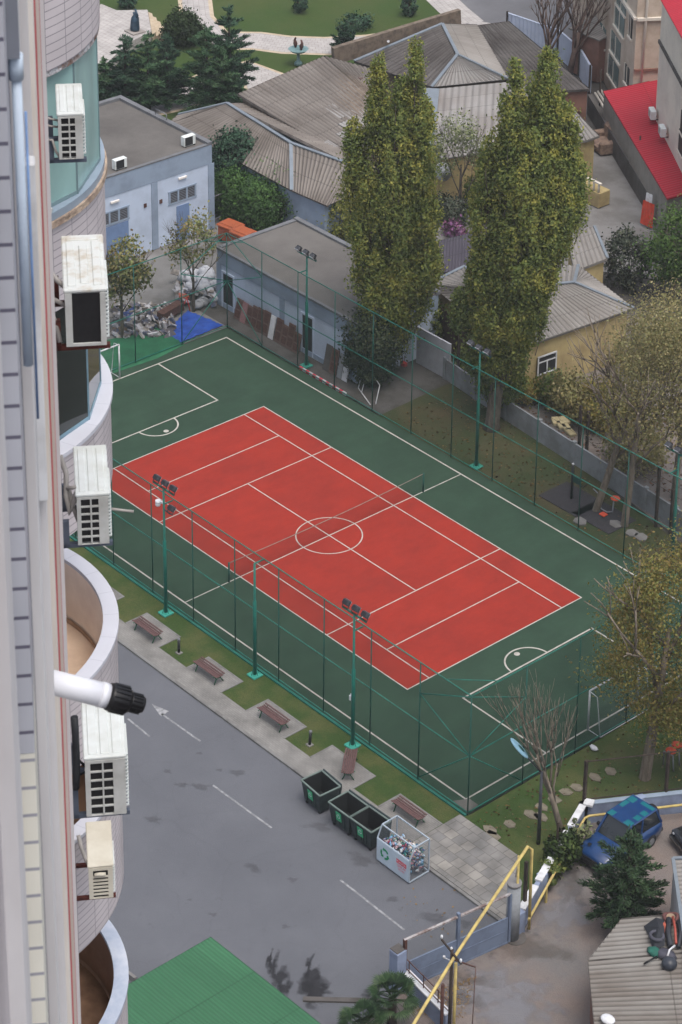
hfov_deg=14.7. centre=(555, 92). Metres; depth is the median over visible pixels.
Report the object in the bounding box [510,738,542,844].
street lamp
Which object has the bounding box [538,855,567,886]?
garden bush
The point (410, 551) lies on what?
court inner surface
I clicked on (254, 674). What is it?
flood light mast
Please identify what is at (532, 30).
ribbed fence
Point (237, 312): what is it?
door leaf
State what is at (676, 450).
flood light mast
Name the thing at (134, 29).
bronze statue
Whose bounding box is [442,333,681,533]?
garden wall
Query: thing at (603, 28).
window
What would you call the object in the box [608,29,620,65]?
window
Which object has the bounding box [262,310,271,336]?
door leaf
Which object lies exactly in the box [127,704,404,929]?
road markings
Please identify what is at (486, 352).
flood light mast
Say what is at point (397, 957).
gate pillar
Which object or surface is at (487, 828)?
stepping stone
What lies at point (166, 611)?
flood light mast
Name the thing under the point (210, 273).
rubbish sack
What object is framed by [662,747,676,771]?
exercise machine
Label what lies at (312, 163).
hip roof house
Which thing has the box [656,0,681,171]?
pale building
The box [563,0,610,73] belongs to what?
bare tree
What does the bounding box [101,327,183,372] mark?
green carpet
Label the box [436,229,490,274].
slate shed
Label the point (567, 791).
stepping stone
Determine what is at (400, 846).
plastic bottles
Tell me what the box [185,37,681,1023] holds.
ground
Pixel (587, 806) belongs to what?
lane wall
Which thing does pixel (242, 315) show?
door leaf
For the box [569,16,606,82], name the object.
site hut
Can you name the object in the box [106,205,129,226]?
window
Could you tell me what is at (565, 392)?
garden bush
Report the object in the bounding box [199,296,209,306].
rubbish sack
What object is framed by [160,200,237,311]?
tree
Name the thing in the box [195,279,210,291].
rubbish sack
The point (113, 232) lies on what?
door
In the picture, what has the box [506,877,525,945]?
gate pillar
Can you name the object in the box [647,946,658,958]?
green rag
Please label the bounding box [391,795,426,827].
park bench
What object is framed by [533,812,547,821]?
stepping stone
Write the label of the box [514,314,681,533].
garden soil
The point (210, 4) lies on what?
park path edge
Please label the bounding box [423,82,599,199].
yellow cottage
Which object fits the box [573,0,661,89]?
tan building
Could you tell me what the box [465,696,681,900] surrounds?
lawn corner
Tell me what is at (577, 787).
stepping stone
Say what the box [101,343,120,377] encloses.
goal
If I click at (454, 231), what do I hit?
flower bush
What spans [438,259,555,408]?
tree
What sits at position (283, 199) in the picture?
hedge bush
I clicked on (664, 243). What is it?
tree
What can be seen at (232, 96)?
conifer tree
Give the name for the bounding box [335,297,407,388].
dark shrub
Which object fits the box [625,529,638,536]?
flat stone
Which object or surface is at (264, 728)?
pavement
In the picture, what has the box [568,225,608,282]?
grey shed
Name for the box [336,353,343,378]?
board
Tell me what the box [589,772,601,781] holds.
stepping stone
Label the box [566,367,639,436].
garden bush
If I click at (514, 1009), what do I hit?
gravel patches
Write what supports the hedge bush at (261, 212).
on the service yard at (162, 281)
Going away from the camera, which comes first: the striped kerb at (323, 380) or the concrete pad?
the concrete pad
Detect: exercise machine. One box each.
[593,488,619,516]
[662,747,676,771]
[669,741,681,765]
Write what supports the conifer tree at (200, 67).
on the park lawn at (316, 18)
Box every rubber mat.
[539,482,603,516]
[573,502,635,533]
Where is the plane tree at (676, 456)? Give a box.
[602,278,681,498]
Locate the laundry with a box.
[640,192,654,227]
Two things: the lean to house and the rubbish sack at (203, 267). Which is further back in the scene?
the lean to house
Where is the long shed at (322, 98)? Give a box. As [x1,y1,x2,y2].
[238,56,392,172]
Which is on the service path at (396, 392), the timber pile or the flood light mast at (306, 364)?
the flood light mast at (306, 364)
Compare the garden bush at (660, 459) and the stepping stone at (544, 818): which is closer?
the stepping stone at (544, 818)
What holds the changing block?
on the ground at (621, 293)
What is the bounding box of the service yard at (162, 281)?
[100,198,255,350]
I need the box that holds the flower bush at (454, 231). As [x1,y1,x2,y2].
[439,214,468,237]
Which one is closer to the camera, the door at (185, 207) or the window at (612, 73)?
the door at (185, 207)
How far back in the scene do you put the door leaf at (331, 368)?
142.27 m
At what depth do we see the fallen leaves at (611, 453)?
137.02 m
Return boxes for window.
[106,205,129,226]
[168,183,196,205]
[537,351,556,375]
[599,22,605,50]
[606,53,618,88]
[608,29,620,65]
[612,4,624,39]
[614,0,626,18]
[622,62,629,85]
[627,14,632,41]
[676,128,681,158]
[678,110,681,137]
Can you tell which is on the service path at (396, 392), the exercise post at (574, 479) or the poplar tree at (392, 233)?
the poplar tree at (392, 233)
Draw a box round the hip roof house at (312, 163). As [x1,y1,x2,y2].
[171,102,377,240]
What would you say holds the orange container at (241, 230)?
on the service yard at (162, 281)
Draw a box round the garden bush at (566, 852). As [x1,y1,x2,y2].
[537,820,585,872]
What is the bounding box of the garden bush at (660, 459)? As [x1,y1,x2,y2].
[598,409,676,479]
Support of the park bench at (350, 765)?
on the pavement at (264, 728)
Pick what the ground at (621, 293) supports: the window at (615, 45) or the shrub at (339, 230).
the shrub at (339, 230)
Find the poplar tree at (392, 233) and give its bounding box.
[330,35,449,377]
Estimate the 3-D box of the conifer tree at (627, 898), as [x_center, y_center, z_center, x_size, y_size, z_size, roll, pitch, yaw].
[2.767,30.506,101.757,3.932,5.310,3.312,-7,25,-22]
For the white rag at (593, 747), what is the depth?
112.83 m
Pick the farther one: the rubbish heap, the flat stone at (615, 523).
the rubbish heap
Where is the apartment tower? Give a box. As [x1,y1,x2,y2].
[0,0,128,1023]
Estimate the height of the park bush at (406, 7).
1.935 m
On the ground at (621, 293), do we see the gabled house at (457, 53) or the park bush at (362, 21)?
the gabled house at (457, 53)
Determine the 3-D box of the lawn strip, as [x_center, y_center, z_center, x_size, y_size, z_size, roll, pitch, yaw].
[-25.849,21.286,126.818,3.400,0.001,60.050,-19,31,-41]
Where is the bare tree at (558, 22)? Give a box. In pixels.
[529,0,576,48]
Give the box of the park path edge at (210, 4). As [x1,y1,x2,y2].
[159,0,374,114]
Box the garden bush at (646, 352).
[614,324,681,381]
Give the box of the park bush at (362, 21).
[335,9,374,31]
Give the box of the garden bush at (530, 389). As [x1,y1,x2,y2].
[510,372,541,408]
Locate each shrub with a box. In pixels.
[208,120,259,189]
[306,190,356,242]
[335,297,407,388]
[365,969,421,1023]
[428,296,447,337]
[435,190,469,224]
[461,173,478,206]
[600,222,653,295]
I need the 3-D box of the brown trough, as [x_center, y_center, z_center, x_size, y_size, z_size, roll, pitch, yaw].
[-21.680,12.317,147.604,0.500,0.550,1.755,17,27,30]
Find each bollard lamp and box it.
[175,638,182,654]
[306,730,313,747]
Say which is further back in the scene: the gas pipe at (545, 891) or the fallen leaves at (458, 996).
the gas pipe at (545, 891)
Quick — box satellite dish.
[436,162,451,180]
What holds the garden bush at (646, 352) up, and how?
on the garden soil
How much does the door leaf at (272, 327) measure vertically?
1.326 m
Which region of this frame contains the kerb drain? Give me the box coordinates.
[303,996,381,1003]
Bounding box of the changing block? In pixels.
[216,216,439,383]
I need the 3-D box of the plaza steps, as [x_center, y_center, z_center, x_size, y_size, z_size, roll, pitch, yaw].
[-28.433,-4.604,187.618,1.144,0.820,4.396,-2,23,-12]
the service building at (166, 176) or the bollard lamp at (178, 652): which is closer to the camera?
the bollard lamp at (178, 652)
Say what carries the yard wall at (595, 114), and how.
on the ground at (621, 293)
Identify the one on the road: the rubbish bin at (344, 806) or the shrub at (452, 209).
the rubbish bin at (344, 806)
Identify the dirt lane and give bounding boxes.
[366,813,681,1023]
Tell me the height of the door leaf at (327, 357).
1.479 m
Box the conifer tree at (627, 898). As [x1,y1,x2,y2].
[575,825,669,931]
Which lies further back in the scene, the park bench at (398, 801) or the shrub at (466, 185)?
the shrub at (466, 185)
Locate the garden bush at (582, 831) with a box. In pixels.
[571,817,595,851]
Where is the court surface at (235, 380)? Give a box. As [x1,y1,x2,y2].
[63,328,681,813]
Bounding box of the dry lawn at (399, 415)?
[379,384,681,587]
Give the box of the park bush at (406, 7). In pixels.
[399,0,418,16]
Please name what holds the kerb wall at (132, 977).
on the road
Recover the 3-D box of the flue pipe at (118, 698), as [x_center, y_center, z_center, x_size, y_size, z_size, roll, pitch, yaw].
[-2.281,2.955,12.925,0.518,0.291,0.145,-2,23,-11]
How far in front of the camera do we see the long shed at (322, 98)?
165.85 m
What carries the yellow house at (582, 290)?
on the ground at (621, 293)
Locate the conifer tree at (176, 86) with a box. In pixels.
[144,32,193,109]
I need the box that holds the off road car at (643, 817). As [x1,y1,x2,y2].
[577,794,662,872]
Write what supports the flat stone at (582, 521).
on the dry lawn at (399, 415)
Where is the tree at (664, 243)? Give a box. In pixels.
[628,193,681,302]
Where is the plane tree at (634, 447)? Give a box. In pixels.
[574,259,681,527]
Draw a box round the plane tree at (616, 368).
[588,284,681,411]
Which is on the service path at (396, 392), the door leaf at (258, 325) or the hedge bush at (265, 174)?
the door leaf at (258, 325)
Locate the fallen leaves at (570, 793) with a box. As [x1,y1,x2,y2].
[480,714,680,847]
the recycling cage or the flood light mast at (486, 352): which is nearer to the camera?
the recycling cage
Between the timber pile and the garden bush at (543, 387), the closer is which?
the timber pile
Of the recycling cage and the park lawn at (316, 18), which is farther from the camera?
the park lawn at (316, 18)
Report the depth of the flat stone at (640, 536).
128.59 m
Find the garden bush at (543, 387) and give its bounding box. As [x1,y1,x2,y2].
[530,363,580,411]
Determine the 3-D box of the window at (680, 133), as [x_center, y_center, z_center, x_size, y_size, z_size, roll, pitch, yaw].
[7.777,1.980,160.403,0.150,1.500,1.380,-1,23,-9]
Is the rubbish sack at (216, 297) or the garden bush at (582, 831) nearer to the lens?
the garden bush at (582, 831)
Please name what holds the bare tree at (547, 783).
on the lawn corner at (518, 838)
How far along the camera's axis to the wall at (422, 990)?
97.68 m
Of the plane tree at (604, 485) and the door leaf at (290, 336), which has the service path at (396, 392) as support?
the door leaf at (290, 336)
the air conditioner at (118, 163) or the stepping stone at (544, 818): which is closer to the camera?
the stepping stone at (544, 818)
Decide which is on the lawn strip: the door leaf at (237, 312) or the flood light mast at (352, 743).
the flood light mast at (352, 743)
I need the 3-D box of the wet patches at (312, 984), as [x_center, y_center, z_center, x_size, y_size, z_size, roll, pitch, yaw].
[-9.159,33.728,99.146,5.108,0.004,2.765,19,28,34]
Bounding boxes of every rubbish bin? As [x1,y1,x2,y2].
[301,769,341,813]
[328,789,369,834]
[349,804,391,850]
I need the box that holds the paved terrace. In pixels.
[414,815,517,918]
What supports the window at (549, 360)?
in the yellow house at (582, 290)
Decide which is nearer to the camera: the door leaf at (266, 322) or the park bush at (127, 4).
the door leaf at (266, 322)
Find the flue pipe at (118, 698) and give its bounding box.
[54,670,145,715]
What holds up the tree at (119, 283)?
on the service yard at (162, 281)
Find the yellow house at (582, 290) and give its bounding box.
[435,264,633,382]
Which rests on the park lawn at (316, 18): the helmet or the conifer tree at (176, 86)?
the conifer tree at (176, 86)
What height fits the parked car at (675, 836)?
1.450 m
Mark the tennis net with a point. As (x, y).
(324, 521)
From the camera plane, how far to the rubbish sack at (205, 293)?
149.28 m
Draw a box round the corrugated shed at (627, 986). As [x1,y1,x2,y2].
[588,915,681,1023]
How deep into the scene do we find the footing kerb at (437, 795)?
116.15 m
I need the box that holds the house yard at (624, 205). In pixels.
[436,150,665,280]
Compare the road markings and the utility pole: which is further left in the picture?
the road markings
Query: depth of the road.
104.79 m
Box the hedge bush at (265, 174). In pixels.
[243,151,282,193]
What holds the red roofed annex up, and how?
on the ground at (621, 293)
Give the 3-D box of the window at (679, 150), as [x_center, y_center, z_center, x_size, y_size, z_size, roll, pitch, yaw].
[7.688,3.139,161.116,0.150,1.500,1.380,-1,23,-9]
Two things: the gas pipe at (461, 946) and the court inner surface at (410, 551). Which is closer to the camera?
the gas pipe at (461, 946)
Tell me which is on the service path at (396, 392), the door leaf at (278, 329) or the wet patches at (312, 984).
the door leaf at (278, 329)
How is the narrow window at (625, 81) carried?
in the tan building at (631, 28)
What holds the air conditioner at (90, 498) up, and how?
attached to the apartment tower
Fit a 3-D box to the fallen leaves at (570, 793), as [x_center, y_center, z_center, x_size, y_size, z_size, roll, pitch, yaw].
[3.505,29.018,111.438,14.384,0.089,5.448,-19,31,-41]
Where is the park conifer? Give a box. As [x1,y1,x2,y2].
[330,22,355,46]
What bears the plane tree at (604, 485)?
on the dry lawn at (399, 415)
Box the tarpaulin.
[173,310,221,341]
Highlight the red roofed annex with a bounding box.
[603,80,681,241]
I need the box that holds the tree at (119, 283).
[106,229,155,337]
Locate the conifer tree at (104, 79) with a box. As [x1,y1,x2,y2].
[98,55,115,100]
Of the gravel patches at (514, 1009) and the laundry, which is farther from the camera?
the laundry
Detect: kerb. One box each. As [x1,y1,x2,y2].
[70,535,466,816]
[117,637,500,920]
[299,366,346,395]
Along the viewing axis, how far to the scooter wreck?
98.21 m
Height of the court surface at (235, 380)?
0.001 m
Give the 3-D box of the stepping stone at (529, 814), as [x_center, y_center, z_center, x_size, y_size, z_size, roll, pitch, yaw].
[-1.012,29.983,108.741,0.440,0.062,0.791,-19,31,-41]
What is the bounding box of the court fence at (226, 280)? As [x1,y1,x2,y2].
[72,232,681,815]
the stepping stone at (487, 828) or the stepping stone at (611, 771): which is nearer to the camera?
the stepping stone at (487, 828)
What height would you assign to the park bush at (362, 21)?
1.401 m
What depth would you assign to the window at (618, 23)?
177.21 m
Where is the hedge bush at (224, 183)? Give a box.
[214,161,254,220]
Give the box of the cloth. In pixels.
[123,307,138,321]
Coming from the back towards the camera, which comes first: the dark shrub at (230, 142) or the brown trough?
the dark shrub at (230, 142)
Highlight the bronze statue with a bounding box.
[124,9,145,35]
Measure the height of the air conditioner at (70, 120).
0.578 m
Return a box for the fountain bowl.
[288,37,308,65]
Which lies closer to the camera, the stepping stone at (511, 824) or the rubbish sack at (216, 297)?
the stepping stone at (511, 824)
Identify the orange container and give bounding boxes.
[216,218,244,240]
[229,225,257,240]
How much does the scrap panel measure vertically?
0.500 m
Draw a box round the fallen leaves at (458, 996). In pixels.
[413,977,474,1017]
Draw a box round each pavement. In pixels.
[112,590,440,841]
[427,0,482,23]
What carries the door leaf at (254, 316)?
on the service path at (396, 392)
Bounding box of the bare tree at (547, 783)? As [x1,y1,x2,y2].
[477,670,577,832]
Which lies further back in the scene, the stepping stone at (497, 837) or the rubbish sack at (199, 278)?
the rubbish sack at (199, 278)
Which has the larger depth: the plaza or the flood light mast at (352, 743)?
the plaza
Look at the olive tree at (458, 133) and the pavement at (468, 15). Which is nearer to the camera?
the olive tree at (458, 133)
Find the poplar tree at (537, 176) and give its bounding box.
[458,44,596,432]
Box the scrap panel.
[643,917,664,964]
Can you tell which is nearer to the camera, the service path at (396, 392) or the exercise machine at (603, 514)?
the exercise machine at (603, 514)
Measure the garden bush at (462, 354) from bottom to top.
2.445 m
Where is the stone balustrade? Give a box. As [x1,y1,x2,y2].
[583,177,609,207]
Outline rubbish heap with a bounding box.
[109,265,216,338]
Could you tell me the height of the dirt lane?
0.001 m
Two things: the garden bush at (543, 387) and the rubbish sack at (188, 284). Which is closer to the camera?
the garden bush at (543, 387)
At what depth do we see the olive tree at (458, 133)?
160.02 m
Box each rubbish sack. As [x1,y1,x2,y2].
[177,270,187,282]
[185,274,194,281]
[185,280,195,287]
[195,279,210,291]
[195,299,203,308]
[196,274,207,282]
[197,265,214,273]
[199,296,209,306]
[200,268,215,279]
[203,287,213,296]
[209,280,215,287]
[209,292,217,302]
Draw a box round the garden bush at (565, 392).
[542,358,605,429]
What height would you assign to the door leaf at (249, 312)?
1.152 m
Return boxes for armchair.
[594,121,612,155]
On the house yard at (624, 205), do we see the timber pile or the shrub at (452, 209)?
the shrub at (452, 209)
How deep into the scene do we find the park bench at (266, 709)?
113.53 m
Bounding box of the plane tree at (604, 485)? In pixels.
[566,267,681,511]
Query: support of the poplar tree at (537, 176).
on the dry lawn at (399, 415)
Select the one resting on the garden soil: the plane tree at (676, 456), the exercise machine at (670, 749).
the plane tree at (676, 456)
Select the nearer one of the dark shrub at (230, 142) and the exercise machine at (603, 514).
the exercise machine at (603, 514)
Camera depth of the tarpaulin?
146.77 m
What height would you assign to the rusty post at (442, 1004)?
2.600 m
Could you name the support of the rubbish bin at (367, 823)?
on the road
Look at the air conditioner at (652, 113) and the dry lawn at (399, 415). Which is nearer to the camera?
the dry lawn at (399, 415)
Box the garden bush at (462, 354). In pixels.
[451,338,474,375]
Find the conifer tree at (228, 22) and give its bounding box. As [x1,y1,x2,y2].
[208,5,259,102]
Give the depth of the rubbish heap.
146.81 m
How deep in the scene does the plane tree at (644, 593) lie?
108.28 m
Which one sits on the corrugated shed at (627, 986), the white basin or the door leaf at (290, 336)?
the white basin
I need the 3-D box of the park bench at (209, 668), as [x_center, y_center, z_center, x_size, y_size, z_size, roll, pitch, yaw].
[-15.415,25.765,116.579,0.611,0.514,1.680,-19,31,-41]
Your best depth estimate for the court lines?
125.73 m
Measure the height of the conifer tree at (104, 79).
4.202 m
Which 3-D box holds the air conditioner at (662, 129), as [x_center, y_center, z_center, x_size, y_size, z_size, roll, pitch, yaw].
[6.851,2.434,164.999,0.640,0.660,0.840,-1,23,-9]
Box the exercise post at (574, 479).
[569,463,586,498]
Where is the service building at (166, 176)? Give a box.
[99,95,214,265]
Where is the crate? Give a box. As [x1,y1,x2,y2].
[178,293,188,298]
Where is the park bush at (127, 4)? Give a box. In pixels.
[116,0,137,8]
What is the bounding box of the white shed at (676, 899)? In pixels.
[670,856,681,928]
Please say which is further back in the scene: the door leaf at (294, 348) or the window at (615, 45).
the window at (615, 45)
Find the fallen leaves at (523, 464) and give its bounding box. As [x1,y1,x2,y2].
[404,391,680,580]
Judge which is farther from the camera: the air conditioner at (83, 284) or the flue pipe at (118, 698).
the air conditioner at (83, 284)
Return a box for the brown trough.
[157,300,183,319]
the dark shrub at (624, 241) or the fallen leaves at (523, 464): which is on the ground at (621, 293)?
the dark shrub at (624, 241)
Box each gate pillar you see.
[389,943,406,992]
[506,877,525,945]
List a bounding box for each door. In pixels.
[105,221,128,265]
[176,203,189,239]
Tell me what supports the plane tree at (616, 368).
on the garden soil
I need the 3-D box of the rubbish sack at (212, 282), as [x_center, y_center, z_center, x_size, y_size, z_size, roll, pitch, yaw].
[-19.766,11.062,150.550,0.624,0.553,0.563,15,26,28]
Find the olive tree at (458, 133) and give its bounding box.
[430,105,496,208]
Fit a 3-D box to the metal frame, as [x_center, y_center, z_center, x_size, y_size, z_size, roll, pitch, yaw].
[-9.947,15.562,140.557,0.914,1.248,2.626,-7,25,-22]
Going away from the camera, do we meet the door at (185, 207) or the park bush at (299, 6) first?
the door at (185, 207)
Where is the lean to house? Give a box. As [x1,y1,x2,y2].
[478,21,589,120]
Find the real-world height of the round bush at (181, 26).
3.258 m
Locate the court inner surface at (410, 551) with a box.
[110,407,579,688]
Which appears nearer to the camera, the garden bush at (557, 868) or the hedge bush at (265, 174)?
the garden bush at (557, 868)
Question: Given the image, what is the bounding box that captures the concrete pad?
[453,799,477,810]
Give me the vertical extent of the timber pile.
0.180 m
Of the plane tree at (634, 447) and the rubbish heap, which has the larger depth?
the rubbish heap
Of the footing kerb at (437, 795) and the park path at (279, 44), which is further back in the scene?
the park path at (279, 44)
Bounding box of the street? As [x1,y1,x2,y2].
[460,0,572,37]
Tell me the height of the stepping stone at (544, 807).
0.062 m
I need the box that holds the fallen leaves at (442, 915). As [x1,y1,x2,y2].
[404,879,489,949]
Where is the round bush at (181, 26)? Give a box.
[159,3,205,48]
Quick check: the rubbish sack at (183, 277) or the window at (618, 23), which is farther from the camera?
the window at (618, 23)
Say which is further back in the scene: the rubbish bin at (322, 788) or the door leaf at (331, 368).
the door leaf at (331, 368)
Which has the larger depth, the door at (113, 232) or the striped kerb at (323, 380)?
the door at (113, 232)
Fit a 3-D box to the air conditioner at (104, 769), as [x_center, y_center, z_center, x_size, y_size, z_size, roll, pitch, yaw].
[-4.028,5.734,23.087,0.499,1.048,0.856,-2,23,-11]
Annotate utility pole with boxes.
[440,935,475,1023]
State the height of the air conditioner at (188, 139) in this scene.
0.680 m
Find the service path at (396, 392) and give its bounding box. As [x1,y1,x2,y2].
[184,290,456,414]
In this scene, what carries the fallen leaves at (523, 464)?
on the dry lawn at (399, 415)
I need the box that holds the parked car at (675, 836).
[669,826,681,851]
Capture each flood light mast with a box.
[152,474,177,617]
[247,559,263,679]
[295,245,316,368]
[342,598,370,750]
[467,339,491,469]
[664,441,681,575]
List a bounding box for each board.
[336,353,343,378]
[341,358,350,381]
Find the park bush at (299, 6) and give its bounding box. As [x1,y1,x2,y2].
[291,0,308,13]
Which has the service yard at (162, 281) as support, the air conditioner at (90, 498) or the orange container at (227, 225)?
the orange container at (227, 225)
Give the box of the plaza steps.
[148,12,163,40]
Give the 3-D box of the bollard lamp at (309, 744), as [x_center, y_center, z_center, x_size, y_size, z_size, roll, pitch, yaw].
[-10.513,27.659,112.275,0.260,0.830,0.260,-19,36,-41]
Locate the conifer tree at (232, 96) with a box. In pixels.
[189,48,247,106]
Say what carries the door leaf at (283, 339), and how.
on the service path at (396, 392)
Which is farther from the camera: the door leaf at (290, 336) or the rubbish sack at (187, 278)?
the rubbish sack at (187, 278)
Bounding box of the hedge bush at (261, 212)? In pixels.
[219,171,289,230]
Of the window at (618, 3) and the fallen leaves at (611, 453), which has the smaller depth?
the fallen leaves at (611, 453)
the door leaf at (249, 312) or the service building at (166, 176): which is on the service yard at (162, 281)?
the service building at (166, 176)
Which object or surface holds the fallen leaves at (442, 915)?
on the road
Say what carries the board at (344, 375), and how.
on the service path at (396, 392)
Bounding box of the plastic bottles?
[382,834,424,872]
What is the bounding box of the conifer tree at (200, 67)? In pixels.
[173,22,250,112]
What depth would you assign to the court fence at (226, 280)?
121.62 m
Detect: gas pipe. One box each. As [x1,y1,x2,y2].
[412,845,533,1023]
[528,804,681,919]
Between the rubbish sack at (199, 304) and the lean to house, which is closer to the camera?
the rubbish sack at (199, 304)
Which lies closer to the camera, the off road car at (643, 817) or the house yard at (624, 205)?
the off road car at (643, 817)
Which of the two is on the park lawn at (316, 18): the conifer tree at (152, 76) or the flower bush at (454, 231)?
the conifer tree at (152, 76)
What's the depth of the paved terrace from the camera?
105.94 m
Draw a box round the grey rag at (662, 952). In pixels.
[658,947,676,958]
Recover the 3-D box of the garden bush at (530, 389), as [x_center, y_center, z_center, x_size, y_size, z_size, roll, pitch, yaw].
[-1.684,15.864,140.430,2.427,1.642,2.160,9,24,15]
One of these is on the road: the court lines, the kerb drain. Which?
the kerb drain
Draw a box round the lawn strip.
[68,538,468,841]
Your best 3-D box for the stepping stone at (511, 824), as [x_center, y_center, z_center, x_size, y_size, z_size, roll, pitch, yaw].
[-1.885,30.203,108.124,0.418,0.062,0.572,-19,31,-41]
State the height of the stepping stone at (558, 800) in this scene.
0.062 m
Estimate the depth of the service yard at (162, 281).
152.13 m
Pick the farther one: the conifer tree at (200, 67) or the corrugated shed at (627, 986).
the conifer tree at (200, 67)
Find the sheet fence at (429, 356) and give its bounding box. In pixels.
[416,326,451,375]
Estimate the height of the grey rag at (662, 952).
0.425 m
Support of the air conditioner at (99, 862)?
attached to the apartment tower
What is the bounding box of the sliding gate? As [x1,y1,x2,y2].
[403,893,511,981]
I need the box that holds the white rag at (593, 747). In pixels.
[589,744,598,750]
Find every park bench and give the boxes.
[132,616,162,642]
[193,657,224,684]
[257,703,289,732]
[341,748,358,779]
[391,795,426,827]
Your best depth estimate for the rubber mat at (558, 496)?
131.60 m
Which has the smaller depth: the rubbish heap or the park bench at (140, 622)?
the park bench at (140, 622)
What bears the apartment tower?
on the ground at (621, 293)
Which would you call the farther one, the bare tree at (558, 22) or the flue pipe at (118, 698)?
the bare tree at (558, 22)
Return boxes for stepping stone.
[483,825,496,833]
[486,830,500,840]
[504,820,515,827]
[524,810,537,819]
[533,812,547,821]
[534,803,547,811]
[548,796,561,803]
[558,788,573,795]
[570,783,582,791]
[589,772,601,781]
[605,767,616,775]
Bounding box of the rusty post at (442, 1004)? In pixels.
[440,983,444,1023]
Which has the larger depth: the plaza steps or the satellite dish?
the plaza steps
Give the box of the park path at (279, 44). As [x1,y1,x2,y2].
[151,0,489,113]
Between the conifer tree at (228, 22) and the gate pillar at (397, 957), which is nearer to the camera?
the gate pillar at (397, 957)
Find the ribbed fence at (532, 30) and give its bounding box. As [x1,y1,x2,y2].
[506,11,591,93]
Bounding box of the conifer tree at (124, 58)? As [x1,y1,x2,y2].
[99,34,150,107]
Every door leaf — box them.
[233,297,243,320]
[239,301,248,323]
[244,305,252,325]
[249,305,258,329]
[255,307,264,332]
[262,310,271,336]
[268,315,276,339]
[273,317,283,343]
[280,324,288,346]
[285,322,295,350]
[292,331,301,353]
[323,343,332,371]
[328,348,339,375]
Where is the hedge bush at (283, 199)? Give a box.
[266,169,297,223]
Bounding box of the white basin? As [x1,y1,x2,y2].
[600,1013,614,1023]
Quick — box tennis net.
[228,473,423,581]
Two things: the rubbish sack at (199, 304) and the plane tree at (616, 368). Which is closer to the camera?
the plane tree at (616, 368)
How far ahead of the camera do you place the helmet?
96.56 m
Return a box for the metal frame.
[358,379,379,404]
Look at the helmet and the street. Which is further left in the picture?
the street
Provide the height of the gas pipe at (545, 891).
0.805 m
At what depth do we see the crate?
149.60 m
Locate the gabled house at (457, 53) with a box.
[331,9,508,110]
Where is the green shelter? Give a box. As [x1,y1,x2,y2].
[127,937,320,1023]
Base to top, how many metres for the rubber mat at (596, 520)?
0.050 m
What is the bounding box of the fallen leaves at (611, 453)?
[521,385,681,500]
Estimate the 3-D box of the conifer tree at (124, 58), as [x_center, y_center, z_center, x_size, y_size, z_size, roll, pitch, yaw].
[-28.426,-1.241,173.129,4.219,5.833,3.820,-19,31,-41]
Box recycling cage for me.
[376,815,429,882]
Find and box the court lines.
[104,337,679,798]
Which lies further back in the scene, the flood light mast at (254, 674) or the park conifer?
the park conifer
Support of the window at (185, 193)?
in the service building at (166, 176)
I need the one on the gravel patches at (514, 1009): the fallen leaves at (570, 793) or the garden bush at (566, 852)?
the garden bush at (566, 852)
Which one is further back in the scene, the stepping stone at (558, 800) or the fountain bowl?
the fountain bowl
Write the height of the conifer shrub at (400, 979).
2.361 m
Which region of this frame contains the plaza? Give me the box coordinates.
[97,4,151,73]
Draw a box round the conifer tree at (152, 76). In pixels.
[121,30,178,109]
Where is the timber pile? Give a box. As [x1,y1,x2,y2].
[551,416,576,437]
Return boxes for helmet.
[661,956,676,970]
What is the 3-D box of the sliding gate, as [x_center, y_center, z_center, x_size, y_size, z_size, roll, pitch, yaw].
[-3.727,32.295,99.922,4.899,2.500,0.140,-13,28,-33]
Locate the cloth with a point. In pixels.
(126, 315)
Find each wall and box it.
[129,971,136,981]
[404,959,448,1023]
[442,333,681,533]
[519,750,681,933]
[587,69,646,204]
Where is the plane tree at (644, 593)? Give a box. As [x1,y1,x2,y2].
[565,505,681,781]
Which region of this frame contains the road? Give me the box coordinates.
[109,643,496,1023]
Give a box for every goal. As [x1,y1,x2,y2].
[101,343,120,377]
[587,664,648,737]
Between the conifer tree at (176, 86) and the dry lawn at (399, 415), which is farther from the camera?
the conifer tree at (176, 86)
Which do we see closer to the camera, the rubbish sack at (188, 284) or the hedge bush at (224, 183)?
the rubbish sack at (188, 284)
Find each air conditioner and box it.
[48,83,86,162]
[51,208,109,350]
[60,445,133,547]
[71,703,129,818]
[75,820,115,900]
[112,156,126,170]
[181,133,195,147]
[648,107,657,119]
[658,124,667,137]
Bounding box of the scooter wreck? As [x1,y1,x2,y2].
[662,912,681,955]
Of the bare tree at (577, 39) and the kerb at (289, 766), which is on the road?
the kerb at (289, 766)
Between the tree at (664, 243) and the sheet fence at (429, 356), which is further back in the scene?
the tree at (664, 243)
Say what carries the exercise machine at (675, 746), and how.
on the lawn corner at (518, 838)
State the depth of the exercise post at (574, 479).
131.07 m
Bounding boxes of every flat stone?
[573,517,586,525]
[610,520,620,527]
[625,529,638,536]
[634,533,647,540]
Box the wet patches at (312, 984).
[267,954,372,1003]
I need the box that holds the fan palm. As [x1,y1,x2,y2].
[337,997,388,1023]
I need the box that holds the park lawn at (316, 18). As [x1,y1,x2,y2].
[100,0,439,119]
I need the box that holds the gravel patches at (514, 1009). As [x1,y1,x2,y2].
[444,872,586,1023]
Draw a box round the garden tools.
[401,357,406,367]

